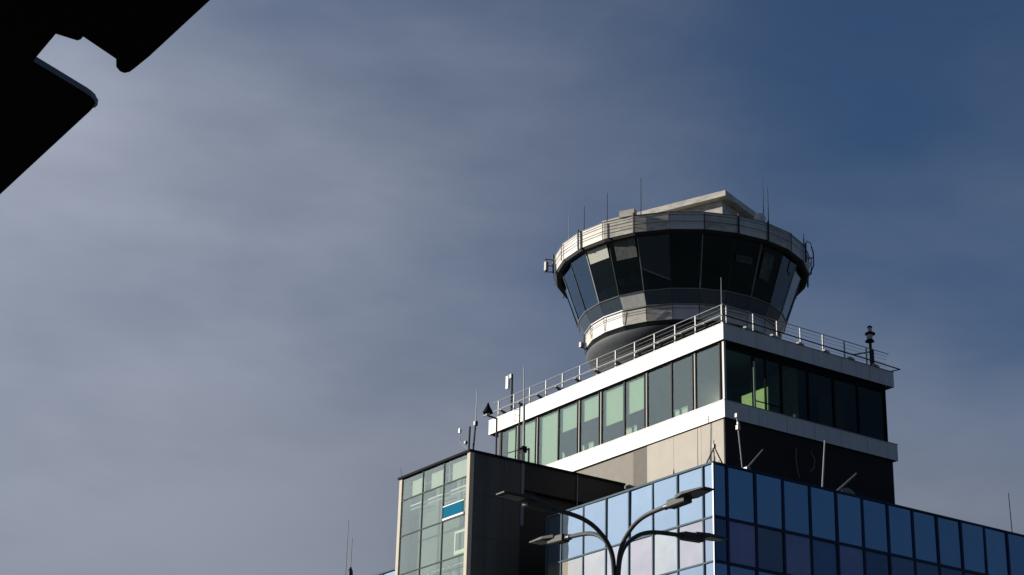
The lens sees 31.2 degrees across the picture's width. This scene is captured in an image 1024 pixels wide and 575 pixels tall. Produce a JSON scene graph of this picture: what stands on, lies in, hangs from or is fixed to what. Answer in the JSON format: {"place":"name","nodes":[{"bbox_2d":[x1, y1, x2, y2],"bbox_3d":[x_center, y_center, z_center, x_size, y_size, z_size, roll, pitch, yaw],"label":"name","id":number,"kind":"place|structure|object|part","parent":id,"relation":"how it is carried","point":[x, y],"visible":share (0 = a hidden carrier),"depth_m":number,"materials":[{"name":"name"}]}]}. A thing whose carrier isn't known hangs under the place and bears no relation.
{"place":"outdoors","nodes":[
{"label":"outdoors","id":0,"kind":"place"},
{"bbox_2d":[0,0,1023,574],"label":"sky","id":1,"kind":"structure","parent":0,"point":[280,262],"materials":[{"name":"blue"}]},
{"bbox_2d":[496,486,727,574],"bbox_3d":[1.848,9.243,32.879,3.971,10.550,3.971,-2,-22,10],"label":"street lamp","id":2,"kind":"object","parent":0,"point":[682,498],"visible":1,"depth_m":34.40,"materials":[{"name":"grey metal"}]},
{"bbox_2d":[545,461,1023,574],"bbox_3d":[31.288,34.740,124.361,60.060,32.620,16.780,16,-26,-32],"label":"glass office wing","id":3,"kind":"structure","parent":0,"point":[766,524],"depth_m":112.43,"materials":[{"name":"blue glass"}]},
{"bbox_2d":[697,428,697,458],"bbox_3d":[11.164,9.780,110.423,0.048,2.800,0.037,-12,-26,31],"label":"lightning spike","id":4,"kind":"object","parent":3,"relation":"on","point":[697,443],"visible":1,"depth_m":110.56,"materials":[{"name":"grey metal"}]},
{"bbox_2d":[706,441,722,462],"bbox_3d":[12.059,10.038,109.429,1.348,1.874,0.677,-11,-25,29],"label":"lightning tripod","id":5,"kind":"object","parent":3,"relation":"on","point":[713,447],"visible":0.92,"depth_m":109.30,"materials":[{"name":"grey metal"}]},
{"bbox_2d":[735,413,742,467],"bbox_3d":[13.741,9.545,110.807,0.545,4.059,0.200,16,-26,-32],"label":"antenna mast","id":6,"kind":"object","parent":3,"relation":"on","point":[737,425],"visible":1,"depth_m":111.03,"materials":[{"name":"metal"}]},
{"bbox_2d":[744,449,762,469],"bbox_3d":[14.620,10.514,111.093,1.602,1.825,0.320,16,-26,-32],"label":"slanted stay","id":7,"kind":"object","parent":3,"relation":"on","point":[748,467],"visible":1,"depth_m":110.94,"materials":[{"name":"grey metal"}]},
{"bbox_2d":[821,440,825,486],"bbox_3d":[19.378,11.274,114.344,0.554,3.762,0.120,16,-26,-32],"label":"antenna mast","id":8,"kind":"object","parent":3,"relation":"on","point":[823,464],"visible":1,"depth_m":114.40,"materials":[{"name":"metal"}]},
{"bbox_2d":[837,473,856,490],"bbox_3d":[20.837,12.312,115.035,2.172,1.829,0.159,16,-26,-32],"label":"slanted stay","id":9,"kind":"object","parent":3,"relation":"on","point":[844,484],"visible":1,"depth_m":115.08,"materials":[{"name":"metal"}]},
{"bbox_2d":[1008,493,1012,531],"bbox_3d":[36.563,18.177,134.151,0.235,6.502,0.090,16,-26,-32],"label":"distant mast","id":10,"kind":"object","parent":3,"relation":"on","point":[1010,512],"visible":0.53,"depth_m":134.73,"materials":[{"name":"grey metal"}]},
{"bbox_2d":[841,488,854,493],"bbox_3d":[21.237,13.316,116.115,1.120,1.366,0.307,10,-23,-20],"label":"satellite dish","id":11,"kind":"object","parent":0,"point":[848,490],"visible":0.18,"depth_m":116.40,"materials":[{"name":"grey metal"}]},
{"label":"ground","id":12,"kind":"structure","parent":0,"visible":0},
{"bbox_2d":[0,0,209,193],"bbox_3d":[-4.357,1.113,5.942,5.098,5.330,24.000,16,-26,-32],"label":"steel canopy","id":13,"kind":"object","parent":12,"relation":"on","point":[44,107],"visible":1,"depth_m":7.01,"materials":[{"name":"black metal"}]},
{"bbox_2d":[373,567,394,574],"bbox_3d":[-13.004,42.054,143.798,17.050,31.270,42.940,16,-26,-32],"label":"glass annexe","id":14,"kind":"structure","parent":12,"relation":"on","point":[391,571],"depth_m":130.68,"materials":[{"name":"blue glass"}]},
{"bbox_2d":[345,520,348,574],"bbox_3d":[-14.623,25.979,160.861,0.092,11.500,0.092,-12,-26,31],"label":"rooftop mast","id":15,"kind":"object","parent":14,"relation":"on","point":[347,545],"visible":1,"depth_m":162.02,"materials":[{"name":"grey metal"}]},
{"bbox_2d":[347,537,352,574],"bbox_3d":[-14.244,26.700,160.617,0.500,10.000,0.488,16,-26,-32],"label":"rooftop mast","id":16,"kind":"object","parent":14,"relation":"on","point":[350,571],"visible":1,"depth_m":161.25,"materials":[{"name":"grey metal"}]},
{"bbox_2d":[395,449,625,574],"bbox_3d":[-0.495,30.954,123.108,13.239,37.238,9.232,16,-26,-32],"label":"glazed stair block","id":17,"kind":"structure","parent":12,"relation":"on","point":[458,516],"depth_m":124.53,"materials":[{"name":"glass"}]},
{"bbox_2d":[458,426,470,448],"bbox_3d":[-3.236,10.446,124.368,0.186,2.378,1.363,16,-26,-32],"label":"antenna mast","id":18,"kind":"object","parent":17,"relation":"on","point":[468,441],"visible":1,"depth_m":124.06,"materials":[{"name":"grey metal"}]},
{"bbox_2d":[472,395,477,449],"bbox_3d":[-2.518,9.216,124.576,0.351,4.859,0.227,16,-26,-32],"label":"whip antenna","id":19,"kind":"object","parent":17,"relation":"on","point":[475,423],"visible":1,"depth_m":124.48,"materials":[{"name":"grey metal"}]},
{"bbox_2d":[483,402,497,454],"bbox_3d":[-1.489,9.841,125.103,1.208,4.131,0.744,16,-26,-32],"label":"lamp bracket","id":20,"kind":"object","parent":17,"relation":"on","point":[488,411],"visible":1,"depth_m":125.33,"materials":[{"name":"grey metal"}]},
{"bbox_2d":[514,404,520,459],"bbox_3d":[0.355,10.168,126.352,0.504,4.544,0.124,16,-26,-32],"label":"antenna mast","id":21,"kind":"object","parent":17,"relation":"on","point":[519,409],"visible":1,"depth_m":126.43,"materials":[{"name":"grey metal"}]},
{"bbox_2d":[507,367,528,460],"bbox_3d":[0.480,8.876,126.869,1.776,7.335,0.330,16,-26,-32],"label":"whip antenna","id":22,"kind":"object","parent":17,"relation":"on","point":[523,449],"visible":1,"depth_m":126.64,"materials":[{"name":"metal"}]},
{"bbox_2d":[483,304,899,503],"bbox_3d":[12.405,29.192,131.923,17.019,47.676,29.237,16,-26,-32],"label":"tower office block","id":23,"kind":"structure","parent":12,"relation":"on","point":[640,420],"depth_m":130.07,"materials":[{"name":"white"}]},
{"bbox_2d":[506,374,512,410],"bbox_3d":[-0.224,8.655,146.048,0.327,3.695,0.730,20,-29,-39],"label":"panel antenna","id":24,"kind":"object","parent":23,"relation":"on","point":[509,377],"visible":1,"depth_m":146.28,"materials":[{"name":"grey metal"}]},
{"bbox_2d":[544,190,813,374],"bbox_3d":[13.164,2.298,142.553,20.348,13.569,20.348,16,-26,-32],"label":"control cab","id":25,"kind":"object","parent":23,"relation":"on","point":[626,277],"visible":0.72,"depth_m":137.19,"materials":[{"name":"grey glass"}]},
{"bbox_3d":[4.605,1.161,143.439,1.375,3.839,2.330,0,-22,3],"label":"window pane","id":26,"kind":"part","parent":25,"relation":"part of","materials":[{"name":"blue glass"}]},
{"bbox_2d":[796,448,814,477],"bbox_3d":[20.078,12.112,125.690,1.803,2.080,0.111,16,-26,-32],"label":"cable loop","id":27,"kind":"object","parent":23,"relation":"hanging from","point":[796,462],"visible":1,"depth_m":125.55,"materials":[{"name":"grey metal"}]},
{"bbox_2d":[852,325,874,364],"bbox_3d":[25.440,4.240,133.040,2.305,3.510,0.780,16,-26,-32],"label":"obstruction light","id":28,"kind":"object","parent":23,"relation":"on","point":[869,334],"visible":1,"depth_m":133.45,"materials":[{"name":"grey metal"}]}
]}

